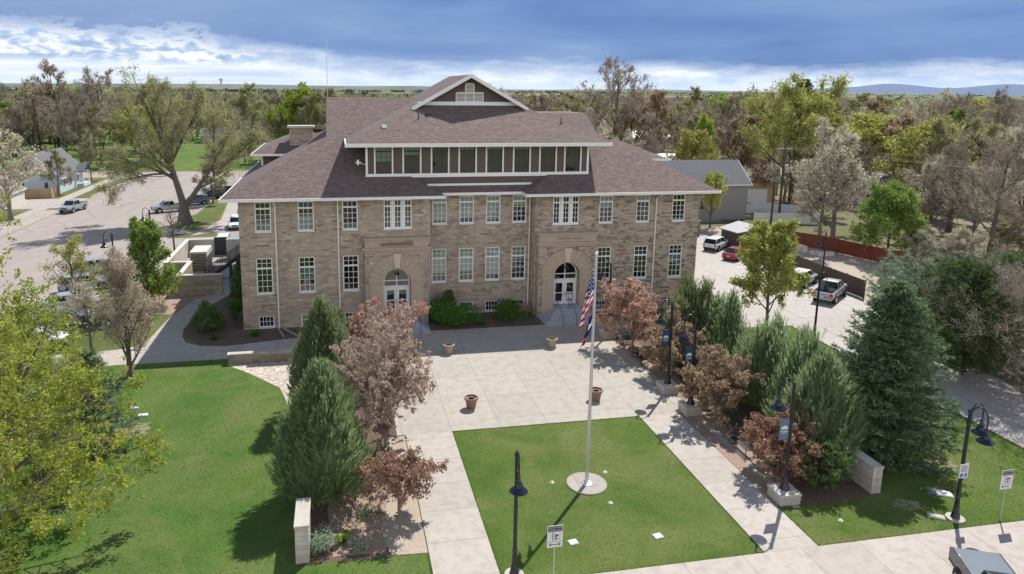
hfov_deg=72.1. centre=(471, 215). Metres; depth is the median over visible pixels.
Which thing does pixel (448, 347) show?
planter
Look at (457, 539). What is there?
walkway
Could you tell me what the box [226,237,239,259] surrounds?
metal cabinet
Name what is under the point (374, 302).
crabapple tree
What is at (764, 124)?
leafy tree
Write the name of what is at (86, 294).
young tree
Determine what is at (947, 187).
budding tree
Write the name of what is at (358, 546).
sage shrub
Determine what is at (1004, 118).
bare tree
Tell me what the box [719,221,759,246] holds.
carport
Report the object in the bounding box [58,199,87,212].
pickup truck
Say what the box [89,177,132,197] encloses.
kerb
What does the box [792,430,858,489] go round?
mugo pine
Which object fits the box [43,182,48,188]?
window
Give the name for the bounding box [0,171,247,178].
cross street
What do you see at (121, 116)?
leafy tree
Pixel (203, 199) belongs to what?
parked car
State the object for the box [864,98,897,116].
budding tree
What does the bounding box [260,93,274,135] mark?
budding tree
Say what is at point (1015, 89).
mountains
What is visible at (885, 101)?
budding tree
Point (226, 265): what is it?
steel stair
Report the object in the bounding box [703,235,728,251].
parked car
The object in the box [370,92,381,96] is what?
budding tree
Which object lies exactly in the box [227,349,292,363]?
stone wall
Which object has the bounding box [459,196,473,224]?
window
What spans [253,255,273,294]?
window
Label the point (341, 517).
bed chips
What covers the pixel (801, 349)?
juniper
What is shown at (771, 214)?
wooden pole
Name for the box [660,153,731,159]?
house
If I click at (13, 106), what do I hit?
budding tree
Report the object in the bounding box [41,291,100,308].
parked car
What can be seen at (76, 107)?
bare tree
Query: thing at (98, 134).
budding tree
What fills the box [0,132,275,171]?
park
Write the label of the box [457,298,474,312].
window
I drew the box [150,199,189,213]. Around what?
pickup truck
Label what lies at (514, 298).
window
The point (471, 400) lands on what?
planter
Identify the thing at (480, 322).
shrub
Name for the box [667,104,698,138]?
bare tree
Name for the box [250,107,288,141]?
bare tree
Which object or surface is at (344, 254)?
window
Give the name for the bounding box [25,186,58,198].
board fence
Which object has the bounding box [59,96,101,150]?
bare tree
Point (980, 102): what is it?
leafy tree
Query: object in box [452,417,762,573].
lawn
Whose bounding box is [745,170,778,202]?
yellow garage
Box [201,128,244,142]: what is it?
house
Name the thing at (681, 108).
budding tree
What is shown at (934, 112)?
budding tree
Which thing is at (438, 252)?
window
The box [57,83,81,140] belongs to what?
leafy tree
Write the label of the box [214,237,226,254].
louvred gate
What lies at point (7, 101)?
budding tree
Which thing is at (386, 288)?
door
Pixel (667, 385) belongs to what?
street lamp
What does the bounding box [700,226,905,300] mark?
yard
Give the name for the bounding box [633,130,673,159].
bare tree
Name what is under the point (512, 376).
plaza
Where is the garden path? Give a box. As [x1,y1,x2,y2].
[23,276,291,369]
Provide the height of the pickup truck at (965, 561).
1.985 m
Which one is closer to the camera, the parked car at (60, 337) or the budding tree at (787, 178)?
the parked car at (60, 337)
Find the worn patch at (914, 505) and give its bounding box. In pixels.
[892,498,922,509]
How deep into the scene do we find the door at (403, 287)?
61.80 m
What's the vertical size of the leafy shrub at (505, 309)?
1.922 m
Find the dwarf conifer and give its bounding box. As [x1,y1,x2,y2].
[439,288,456,319]
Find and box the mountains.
[812,84,1023,94]
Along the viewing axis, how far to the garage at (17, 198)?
119.83 m
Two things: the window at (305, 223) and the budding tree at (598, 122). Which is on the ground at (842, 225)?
the budding tree at (598, 122)
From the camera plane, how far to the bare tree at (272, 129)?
197.18 m
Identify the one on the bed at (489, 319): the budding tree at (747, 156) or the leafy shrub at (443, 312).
the leafy shrub at (443, 312)
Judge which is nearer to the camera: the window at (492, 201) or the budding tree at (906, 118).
the window at (492, 201)
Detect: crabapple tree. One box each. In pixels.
[329,304,437,447]
[340,296,430,375]
[352,445,448,518]
[588,276,663,348]
[639,303,705,376]
[675,342,765,421]
[737,405,821,485]
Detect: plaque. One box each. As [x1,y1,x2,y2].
[567,539,578,545]
[652,533,663,539]
[926,512,945,520]
[934,489,953,497]
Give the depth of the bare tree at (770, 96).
240.89 m
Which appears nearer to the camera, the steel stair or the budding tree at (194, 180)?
the steel stair
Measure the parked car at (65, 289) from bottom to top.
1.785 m
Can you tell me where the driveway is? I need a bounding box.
[2,198,89,209]
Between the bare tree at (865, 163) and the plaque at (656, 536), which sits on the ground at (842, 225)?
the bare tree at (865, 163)
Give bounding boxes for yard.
[0,211,26,221]
[25,178,106,198]
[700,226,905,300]
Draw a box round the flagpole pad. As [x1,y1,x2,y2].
[566,472,606,494]
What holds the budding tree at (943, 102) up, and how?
on the ground at (842, 225)
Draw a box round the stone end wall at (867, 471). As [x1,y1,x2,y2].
[843,447,884,493]
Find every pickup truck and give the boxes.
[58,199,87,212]
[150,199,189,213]
[204,184,231,191]
[812,277,846,303]
[948,547,1015,573]
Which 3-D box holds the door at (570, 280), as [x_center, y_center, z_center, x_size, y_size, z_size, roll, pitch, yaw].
[9.059,7.043,64.730,1.025,2.280,0.146,-1,10,-11]
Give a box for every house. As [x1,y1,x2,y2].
[7,145,91,192]
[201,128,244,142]
[657,160,752,219]
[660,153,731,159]
[743,165,780,193]
[820,174,904,203]
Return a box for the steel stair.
[204,244,239,280]
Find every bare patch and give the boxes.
[106,421,151,439]
[911,459,958,475]
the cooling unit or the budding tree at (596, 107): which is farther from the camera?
the budding tree at (596, 107)
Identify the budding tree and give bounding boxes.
[0,100,45,156]
[0,129,47,219]
[4,86,42,151]
[39,148,79,194]
[71,102,132,167]
[79,139,105,180]
[101,103,121,142]
[124,83,172,116]
[152,80,191,121]
[192,161,228,203]
[214,103,233,127]
[216,82,268,153]
[231,103,266,145]
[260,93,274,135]
[294,89,325,128]
[317,87,336,107]
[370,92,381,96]
[524,98,538,109]
[538,95,562,110]
[549,96,592,124]
[550,91,590,116]
[580,102,594,120]
[587,93,603,108]
[591,109,620,139]
[592,99,607,115]
[597,119,614,138]
[598,94,663,149]
[606,106,642,144]
[613,127,645,146]
[640,88,674,136]
[649,128,673,153]
[663,101,690,132]
[673,113,699,148]
[681,86,719,125]
[682,102,706,130]
[698,109,719,127]
[710,111,781,186]
[733,98,768,141]
[735,90,755,108]
[759,136,814,200]
[785,116,882,237]
[787,145,872,234]
[792,126,817,161]
[810,131,859,171]
[816,89,851,131]
[840,107,877,144]
[841,98,874,113]
[848,92,870,107]
[853,108,924,177]
[862,138,892,173]
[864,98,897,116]
[868,94,894,116]
[884,116,976,231]
[890,94,930,132]
[901,221,955,256]
[902,153,963,229]
[903,126,983,190]
[903,177,931,208]
[917,162,1023,252]
[923,87,973,114]
[926,109,951,121]
[929,116,966,138]
[936,225,1015,258]
[952,115,1014,210]
[966,185,1015,225]
[982,220,1023,264]
[989,124,1023,191]
[1000,203,1023,220]
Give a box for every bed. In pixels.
[147,276,229,313]
[185,294,366,345]
[229,361,304,406]
[293,364,427,565]
[429,311,539,329]
[595,308,665,320]
[616,335,880,507]
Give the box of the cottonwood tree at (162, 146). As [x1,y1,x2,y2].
[92,60,273,224]
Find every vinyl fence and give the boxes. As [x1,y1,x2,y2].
[746,202,800,213]
[753,208,819,224]
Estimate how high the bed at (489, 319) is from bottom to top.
0.001 m
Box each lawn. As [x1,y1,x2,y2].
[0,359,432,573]
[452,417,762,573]
[615,326,1023,545]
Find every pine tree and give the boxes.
[857,248,979,330]
[915,254,1023,375]
[941,247,1023,351]
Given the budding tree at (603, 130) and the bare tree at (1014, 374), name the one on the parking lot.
the bare tree at (1014, 374)
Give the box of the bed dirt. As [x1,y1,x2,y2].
[381,436,427,554]
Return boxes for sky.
[0,0,1023,91]
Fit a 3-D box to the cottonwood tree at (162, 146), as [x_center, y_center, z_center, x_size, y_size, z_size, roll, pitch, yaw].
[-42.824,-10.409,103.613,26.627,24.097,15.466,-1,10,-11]
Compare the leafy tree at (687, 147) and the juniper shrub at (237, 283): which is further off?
the leafy tree at (687, 147)
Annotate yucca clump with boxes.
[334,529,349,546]
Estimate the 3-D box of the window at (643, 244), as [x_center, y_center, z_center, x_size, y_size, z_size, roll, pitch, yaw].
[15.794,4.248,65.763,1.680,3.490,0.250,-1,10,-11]
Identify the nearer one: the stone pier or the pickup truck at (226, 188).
the stone pier
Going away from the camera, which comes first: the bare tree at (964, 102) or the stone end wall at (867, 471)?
the stone end wall at (867, 471)
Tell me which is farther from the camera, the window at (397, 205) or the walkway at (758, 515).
the window at (397, 205)
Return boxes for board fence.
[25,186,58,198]
[742,237,865,298]
[768,228,942,267]
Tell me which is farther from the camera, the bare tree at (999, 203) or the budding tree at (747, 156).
the budding tree at (747, 156)
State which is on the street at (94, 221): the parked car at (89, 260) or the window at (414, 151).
the parked car at (89, 260)
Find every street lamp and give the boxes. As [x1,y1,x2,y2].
[100,231,116,289]
[141,208,153,256]
[504,449,527,573]
[597,260,616,338]
[655,299,678,394]
[678,314,701,416]
[767,377,801,505]
[813,272,830,336]
[815,230,826,284]
[945,403,994,523]
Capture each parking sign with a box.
[547,525,562,573]
[999,469,1013,519]
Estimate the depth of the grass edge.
33.93 m
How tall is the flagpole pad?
0.110 m
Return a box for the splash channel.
[277,327,298,338]
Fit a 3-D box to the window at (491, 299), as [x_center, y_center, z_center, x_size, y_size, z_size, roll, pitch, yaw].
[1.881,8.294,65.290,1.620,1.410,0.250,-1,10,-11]
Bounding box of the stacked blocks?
[798,245,833,256]
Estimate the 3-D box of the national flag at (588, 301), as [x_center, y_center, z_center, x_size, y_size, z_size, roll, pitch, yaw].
[5.777,4.194,35.108,0.677,3.306,0.355,-1,10,-11]
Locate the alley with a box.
[171,220,722,241]
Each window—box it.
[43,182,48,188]
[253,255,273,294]
[254,202,271,232]
[256,312,275,328]
[296,253,316,293]
[297,201,314,231]
[299,311,309,326]
[341,252,359,291]
[342,200,357,230]
[343,308,359,323]
[375,147,391,173]
[384,200,391,228]
[394,200,401,228]
[404,147,419,172]
[404,199,411,227]
[430,245,447,282]
[432,147,447,172]
[432,196,446,224]
[457,244,475,281]
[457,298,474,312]
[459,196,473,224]
[460,147,474,172]
[483,297,499,311]
[484,244,501,280]
[486,195,500,223]
[487,147,501,171]
[509,296,525,309]
[510,243,527,279]
[512,195,526,222]
[514,147,528,171]
[540,146,555,171]
[553,197,560,223]
[562,196,569,223]
[565,146,579,170]
[571,196,578,223]
[595,297,607,310]
[597,243,612,280]
[599,195,613,223]
[633,242,649,278]
[636,195,649,222]
[666,293,674,306]
[667,241,684,277]
[671,194,685,221]
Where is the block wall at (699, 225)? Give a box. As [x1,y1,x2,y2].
[697,220,700,235]
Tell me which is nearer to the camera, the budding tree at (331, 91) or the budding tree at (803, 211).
the budding tree at (803, 211)
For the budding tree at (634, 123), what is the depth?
179.72 m
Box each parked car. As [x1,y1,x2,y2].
[5,326,70,351]
[26,306,91,326]
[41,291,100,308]
[57,272,108,291]
[71,257,107,272]
[186,194,209,204]
[202,189,224,198]
[217,233,230,236]
[227,214,238,229]
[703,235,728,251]
[722,246,743,260]
[790,267,817,287]
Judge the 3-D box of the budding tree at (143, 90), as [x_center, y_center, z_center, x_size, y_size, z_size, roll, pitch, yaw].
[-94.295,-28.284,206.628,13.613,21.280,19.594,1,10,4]
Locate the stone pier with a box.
[293,497,310,563]
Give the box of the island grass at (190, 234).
[167,232,220,237]
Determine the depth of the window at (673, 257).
66.47 m
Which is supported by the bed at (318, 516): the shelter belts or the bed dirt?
the bed dirt
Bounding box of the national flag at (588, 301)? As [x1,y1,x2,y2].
[579,267,594,328]
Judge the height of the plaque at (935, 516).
0.120 m
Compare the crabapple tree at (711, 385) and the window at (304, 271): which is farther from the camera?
the window at (304, 271)
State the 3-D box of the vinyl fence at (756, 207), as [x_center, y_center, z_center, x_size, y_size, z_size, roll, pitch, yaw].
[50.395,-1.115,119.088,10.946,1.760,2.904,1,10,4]
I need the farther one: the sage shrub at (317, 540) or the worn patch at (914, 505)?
the worn patch at (914, 505)
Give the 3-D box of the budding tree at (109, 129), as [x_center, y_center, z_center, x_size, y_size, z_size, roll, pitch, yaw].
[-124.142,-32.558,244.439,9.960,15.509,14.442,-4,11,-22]
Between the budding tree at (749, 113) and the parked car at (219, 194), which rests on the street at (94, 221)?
the parked car at (219, 194)
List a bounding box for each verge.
[25,279,169,356]
[75,178,129,197]
[167,183,234,228]
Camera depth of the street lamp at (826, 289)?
57.54 m
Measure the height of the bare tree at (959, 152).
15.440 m
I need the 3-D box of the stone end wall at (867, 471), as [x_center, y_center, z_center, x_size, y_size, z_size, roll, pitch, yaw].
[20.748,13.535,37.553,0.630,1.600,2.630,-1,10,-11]
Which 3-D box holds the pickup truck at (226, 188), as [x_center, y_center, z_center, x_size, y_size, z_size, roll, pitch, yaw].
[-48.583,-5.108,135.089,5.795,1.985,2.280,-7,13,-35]
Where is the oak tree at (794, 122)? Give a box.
[733,70,863,204]
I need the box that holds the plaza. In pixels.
[291,320,681,435]
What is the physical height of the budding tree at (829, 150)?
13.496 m
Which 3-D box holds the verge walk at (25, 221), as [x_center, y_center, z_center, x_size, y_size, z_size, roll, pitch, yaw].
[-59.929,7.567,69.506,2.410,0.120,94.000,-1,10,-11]
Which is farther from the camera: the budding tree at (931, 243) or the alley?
the alley
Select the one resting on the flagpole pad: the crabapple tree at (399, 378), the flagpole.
the flagpole
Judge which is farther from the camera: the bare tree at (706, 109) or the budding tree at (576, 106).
the bare tree at (706, 109)
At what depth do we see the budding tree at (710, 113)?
196.78 m
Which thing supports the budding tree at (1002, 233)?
on the ground at (842, 225)
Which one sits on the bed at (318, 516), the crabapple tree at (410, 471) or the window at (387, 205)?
the crabapple tree at (410, 471)
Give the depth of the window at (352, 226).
60.04 m
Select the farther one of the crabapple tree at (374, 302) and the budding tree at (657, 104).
the budding tree at (657, 104)
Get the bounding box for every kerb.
[0,211,58,238]
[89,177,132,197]
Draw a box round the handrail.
[568,297,576,324]
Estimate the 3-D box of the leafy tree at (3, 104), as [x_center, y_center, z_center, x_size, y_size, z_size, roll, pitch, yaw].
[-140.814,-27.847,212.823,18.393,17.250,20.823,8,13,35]
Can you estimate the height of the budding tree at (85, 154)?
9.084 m
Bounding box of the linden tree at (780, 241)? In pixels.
[728,218,814,324]
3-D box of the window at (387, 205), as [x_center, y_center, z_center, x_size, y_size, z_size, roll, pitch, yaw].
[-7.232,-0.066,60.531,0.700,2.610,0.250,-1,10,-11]
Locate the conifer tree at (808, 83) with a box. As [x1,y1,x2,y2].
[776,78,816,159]
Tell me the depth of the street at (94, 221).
99.43 m
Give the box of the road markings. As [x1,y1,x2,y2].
[6,186,854,311]
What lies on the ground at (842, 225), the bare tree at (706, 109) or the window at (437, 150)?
the bare tree at (706, 109)
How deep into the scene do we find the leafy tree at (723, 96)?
249.15 m
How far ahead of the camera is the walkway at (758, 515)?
36.79 m
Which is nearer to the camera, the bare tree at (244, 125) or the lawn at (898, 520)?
the lawn at (898, 520)
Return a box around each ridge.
[0,83,569,91]
[504,89,1021,95]
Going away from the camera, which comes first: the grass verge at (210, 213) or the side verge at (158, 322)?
the side verge at (158, 322)
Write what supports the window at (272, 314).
in the town hall
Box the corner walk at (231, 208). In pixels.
[191,203,237,235]
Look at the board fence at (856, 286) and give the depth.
74.52 m
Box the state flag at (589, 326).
[580,312,592,347]
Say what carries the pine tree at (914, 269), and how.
on the parking lot
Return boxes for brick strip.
[611,339,799,507]
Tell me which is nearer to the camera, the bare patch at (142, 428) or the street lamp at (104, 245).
the bare patch at (142, 428)
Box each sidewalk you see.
[0,177,120,228]
[596,521,1023,573]
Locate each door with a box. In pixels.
[385,287,396,311]
[397,286,408,306]
[553,280,563,303]
[564,279,574,303]
[747,189,767,202]
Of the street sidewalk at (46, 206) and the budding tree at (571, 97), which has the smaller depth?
the street sidewalk at (46, 206)
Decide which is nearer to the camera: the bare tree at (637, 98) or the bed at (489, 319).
the bed at (489, 319)
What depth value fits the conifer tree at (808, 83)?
207.61 m
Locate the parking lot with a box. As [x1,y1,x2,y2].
[694,233,1023,447]
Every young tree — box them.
[36,233,102,327]
[52,277,113,350]
[157,204,180,250]
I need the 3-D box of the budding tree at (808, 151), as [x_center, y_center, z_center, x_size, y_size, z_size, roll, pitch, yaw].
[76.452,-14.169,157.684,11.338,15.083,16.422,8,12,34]
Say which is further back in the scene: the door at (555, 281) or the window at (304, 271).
the door at (555, 281)
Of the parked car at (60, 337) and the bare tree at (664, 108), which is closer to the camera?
the parked car at (60, 337)
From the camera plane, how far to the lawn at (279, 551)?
35.00 m
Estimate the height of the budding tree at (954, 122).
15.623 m
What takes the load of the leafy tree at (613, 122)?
on the ground at (842, 225)
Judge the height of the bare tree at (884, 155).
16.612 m
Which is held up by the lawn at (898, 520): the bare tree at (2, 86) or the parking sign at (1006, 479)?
the parking sign at (1006, 479)
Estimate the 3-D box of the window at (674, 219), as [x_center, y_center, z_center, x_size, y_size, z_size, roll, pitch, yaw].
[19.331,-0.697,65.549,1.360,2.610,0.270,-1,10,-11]
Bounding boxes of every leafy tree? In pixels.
[0,87,83,151]
[0,99,24,149]
[24,101,77,148]
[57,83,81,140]
[104,215,179,311]
[109,103,169,158]
[115,102,185,140]
[196,103,220,127]
[263,81,321,137]
[604,102,633,141]
[666,126,728,159]
[695,112,725,159]
[699,170,729,227]
[707,92,734,123]
[725,129,780,165]
[732,110,788,162]
[812,109,899,174]
[847,179,929,252]
[870,115,980,214]
[874,113,898,129]
[888,97,911,108]
[915,101,940,120]
[946,107,995,145]
[968,96,1000,136]
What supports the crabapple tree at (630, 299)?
on the bed at (851, 489)
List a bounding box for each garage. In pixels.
[0,178,26,206]
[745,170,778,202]
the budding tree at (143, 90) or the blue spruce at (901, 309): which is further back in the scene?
the budding tree at (143, 90)
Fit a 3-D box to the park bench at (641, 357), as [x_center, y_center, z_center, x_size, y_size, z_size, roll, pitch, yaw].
[12.925,10.764,53.723,0.614,0.872,1.740,-1,10,-11]
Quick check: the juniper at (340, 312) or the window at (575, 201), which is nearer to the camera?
the juniper at (340, 312)
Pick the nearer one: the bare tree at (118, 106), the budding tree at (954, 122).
the budding tree at (954, 122)
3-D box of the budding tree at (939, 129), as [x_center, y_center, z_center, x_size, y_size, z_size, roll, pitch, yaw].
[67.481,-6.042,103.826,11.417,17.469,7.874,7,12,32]
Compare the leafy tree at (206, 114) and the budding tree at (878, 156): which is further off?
the leafy tree at (206, 114)
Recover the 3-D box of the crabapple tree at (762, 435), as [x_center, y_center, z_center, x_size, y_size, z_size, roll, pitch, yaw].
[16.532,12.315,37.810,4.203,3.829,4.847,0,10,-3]
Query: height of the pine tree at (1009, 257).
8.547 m
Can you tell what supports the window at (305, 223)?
in the town hall
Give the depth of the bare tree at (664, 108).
253.43 m
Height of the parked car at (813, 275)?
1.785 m
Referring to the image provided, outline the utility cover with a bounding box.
[925,488,936,494]
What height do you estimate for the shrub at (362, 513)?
0.621 m
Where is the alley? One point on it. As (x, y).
(234, 232)
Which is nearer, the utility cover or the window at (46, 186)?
the utility cover
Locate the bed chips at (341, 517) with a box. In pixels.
[327,452,388,556]
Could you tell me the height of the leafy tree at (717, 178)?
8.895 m
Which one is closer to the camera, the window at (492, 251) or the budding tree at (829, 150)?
the window at (492, 251)
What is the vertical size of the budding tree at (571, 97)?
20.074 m
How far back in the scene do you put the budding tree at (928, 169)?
95.03 m
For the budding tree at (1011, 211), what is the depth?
98.14 m
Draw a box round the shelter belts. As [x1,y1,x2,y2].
[0,85,1023,101]
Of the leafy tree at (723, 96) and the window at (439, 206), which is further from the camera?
the leafy tree at (723, 96)
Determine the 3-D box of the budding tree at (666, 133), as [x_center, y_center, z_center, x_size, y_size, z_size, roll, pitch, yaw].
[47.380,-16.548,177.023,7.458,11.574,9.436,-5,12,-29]
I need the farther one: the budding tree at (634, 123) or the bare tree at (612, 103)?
the bare tree at (612, 103)
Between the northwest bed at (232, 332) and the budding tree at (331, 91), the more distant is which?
the budding tree at (331, 91)
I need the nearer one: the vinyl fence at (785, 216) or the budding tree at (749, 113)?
the vinyl fence at (785, 216)
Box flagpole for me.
[581,251,597,485]
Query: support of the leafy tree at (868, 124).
on the ground at (842, 225)
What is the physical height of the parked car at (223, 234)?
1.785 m
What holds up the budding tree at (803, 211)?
on the ground at (842, 225)
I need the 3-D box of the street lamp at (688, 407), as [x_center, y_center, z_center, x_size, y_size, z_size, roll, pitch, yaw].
[13.890,9.493,44.776,1.760,6.636,1.200,-1,10,-11]
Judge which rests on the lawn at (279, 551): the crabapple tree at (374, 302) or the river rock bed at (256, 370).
the river rock bed at (256, 370)
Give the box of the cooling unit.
[189,245,212,272]
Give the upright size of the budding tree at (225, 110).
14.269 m
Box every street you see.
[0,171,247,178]
[0,176,241,329]
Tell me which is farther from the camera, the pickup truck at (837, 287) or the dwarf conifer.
the pickup truck at (837, 287)
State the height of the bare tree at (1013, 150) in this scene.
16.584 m
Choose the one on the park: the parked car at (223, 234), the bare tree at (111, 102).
the bare tree at (111, 102)
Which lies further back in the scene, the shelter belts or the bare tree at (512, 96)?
the shelter belts
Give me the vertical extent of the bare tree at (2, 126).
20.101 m
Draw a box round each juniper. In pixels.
[257,355,377,510]
[284,293,360,408]
[333,304,362,375]
[658,265,716,366]
[695,287,750,369]
[719,305,793,407]
[758,322,826,418]
[760,346,873,468]
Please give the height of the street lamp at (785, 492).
6.636 m
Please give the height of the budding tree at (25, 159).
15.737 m
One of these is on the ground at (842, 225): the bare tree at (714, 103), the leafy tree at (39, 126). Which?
the bare tree at (714, 103)
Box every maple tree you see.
[0,193,171,573]
[0,280,80,438]
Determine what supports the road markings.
on the street at (94, 221)
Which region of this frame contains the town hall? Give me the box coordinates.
[218,42,721,334]
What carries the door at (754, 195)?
in the yellow garage at (758, 192)
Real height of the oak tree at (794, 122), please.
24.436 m
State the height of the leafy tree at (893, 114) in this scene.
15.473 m
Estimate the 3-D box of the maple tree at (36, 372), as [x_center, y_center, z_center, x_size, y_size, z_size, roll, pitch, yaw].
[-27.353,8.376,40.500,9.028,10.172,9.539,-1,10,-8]
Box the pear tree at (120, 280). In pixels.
[91,242,165,377]
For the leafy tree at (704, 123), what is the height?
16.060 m
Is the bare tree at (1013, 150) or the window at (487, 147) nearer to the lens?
the window at (487, 147)
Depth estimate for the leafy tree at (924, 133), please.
118.15 m
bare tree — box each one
[0,80,67,152]
[0,82,17,144]
[0,113,15,135]
[20,57,93,148]
[37,82,109,162]
[38,87,91,153]
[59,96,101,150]
[71,63,123,153]
[81,98,108,147]
[102,89,129,130]
[105,100,131,151]
[158,96,178,148]
[181,87,206,141]
[219,110,269,165]
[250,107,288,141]
[260,91,283,129]
[262,112,281,139]
[504,91,517,99]
[528,90,554,110]
[547,91,568,109]
[563,107,590,118]
[564,54,659,138]
[602,95,630,125]
[633,114,680,155]
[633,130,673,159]
[641,91,676,128]
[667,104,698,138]
[667,126,686,152]
[682,100,721,126]
[694,102,723,153]
[707,91,746,136]
[711,117,765,168]
[761,86,784,109]
[840,141,881,204]
[868,117,915,173]
[869,137,936,187]
[916,189,981,231]
[918,135,996,245]
[918,234,1023,392]
[931,91,989,123]
[934,117,1023,264]
[959,86,1022,154]
[960,104,1002,149]
[975,135,1023,242]
[998,366,1023,390]
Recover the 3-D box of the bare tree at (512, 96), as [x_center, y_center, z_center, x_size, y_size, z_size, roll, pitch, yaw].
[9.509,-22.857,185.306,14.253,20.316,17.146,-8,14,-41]
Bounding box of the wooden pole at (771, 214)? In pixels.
[770,181,774,224]
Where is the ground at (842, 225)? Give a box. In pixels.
[0,87,1023,387]
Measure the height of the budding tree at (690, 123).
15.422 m
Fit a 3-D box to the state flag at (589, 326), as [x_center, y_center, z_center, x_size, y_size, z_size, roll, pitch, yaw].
[5.805,5.840,35.402,0.589,2.039,0.290,-1,10,-11]
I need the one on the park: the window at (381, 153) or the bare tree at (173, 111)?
the bare tree at (173, 111)
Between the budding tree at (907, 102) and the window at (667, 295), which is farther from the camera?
the budding tree at (907, 102)
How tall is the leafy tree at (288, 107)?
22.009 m
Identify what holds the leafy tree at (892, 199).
on the ground at (842, 225)
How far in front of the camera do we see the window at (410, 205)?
60.86 m
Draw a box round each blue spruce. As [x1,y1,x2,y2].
[44,347,142,461]
[830,277,971,481]
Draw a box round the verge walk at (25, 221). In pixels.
[0,210,58,235]
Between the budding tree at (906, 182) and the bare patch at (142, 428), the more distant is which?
the budding tree at (906, 182)
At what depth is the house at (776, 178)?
143.51 m
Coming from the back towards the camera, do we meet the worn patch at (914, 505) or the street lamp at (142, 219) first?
the street lamp at (142, 219)
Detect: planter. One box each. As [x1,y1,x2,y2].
[443,342,454,353]
[464,394,478,409]
[546,336,557,347]
[592,386,602,401]
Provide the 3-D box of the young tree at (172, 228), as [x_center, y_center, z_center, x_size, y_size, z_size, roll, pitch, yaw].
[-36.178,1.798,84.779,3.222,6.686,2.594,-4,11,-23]
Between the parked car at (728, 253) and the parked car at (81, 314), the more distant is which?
the parked car at (728, 253)
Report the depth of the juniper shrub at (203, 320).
58.85 m
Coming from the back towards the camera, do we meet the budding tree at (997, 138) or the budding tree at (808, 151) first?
the budding tree at (808, 151)
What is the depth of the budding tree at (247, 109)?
210.41 m
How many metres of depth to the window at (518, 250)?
65.01 m
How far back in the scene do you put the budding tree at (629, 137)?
139.05 m
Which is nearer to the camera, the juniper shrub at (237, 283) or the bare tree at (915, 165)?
the juniper shrub at (237, 283)
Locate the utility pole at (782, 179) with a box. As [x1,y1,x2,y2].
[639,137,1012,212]
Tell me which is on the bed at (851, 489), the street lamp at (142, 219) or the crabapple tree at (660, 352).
the crabapple tree at (660, 352)
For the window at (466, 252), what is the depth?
64.14 m
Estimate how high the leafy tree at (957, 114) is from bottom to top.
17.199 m
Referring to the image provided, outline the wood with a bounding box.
[0,88,1023,144]
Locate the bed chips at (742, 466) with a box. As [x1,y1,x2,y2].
[620,342,803,505]
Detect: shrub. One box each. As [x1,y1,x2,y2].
[131,267,183,306]
[188,299,227,333]
[207,332,220,339]
[223,299,242,319]
[229,257,242,307]
[248,330,259,336]
[309,522,337,555]
[347,536,368,552]
[354,501,381,519]
[427,292,480,325]
[475,320,484,324]
[490,298,528,321]
[519,302,531,316]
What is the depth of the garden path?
55.65 m
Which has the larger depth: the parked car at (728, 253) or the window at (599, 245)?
the parked car at (728, 253)
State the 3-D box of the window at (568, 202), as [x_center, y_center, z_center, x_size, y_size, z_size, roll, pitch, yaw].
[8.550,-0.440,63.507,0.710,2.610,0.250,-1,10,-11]
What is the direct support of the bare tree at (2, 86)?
on the park
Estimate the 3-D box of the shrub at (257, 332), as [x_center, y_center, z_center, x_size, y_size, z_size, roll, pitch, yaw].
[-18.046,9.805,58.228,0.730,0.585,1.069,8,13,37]
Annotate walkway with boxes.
[405,431,499,573]
[639,413,817,552]
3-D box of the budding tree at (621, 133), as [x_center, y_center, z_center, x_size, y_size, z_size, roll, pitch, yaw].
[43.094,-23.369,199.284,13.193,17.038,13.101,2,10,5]
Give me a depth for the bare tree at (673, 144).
181.73 m
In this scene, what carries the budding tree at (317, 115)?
on the park
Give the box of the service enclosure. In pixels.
[163,238,235,295]
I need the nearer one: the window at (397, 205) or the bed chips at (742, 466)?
the bed chips at (742, 466)
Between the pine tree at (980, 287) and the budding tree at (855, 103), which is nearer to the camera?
the pine tree at (980, 287)
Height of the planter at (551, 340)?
0.760 m
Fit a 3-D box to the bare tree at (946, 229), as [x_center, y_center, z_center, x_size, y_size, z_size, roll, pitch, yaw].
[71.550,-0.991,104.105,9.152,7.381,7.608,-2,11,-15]
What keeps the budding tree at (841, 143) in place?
on the ground at (842, 225)
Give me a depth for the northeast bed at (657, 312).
65.18 m
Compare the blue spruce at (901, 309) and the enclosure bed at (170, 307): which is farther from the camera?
the enclosure bed at (170, 307)

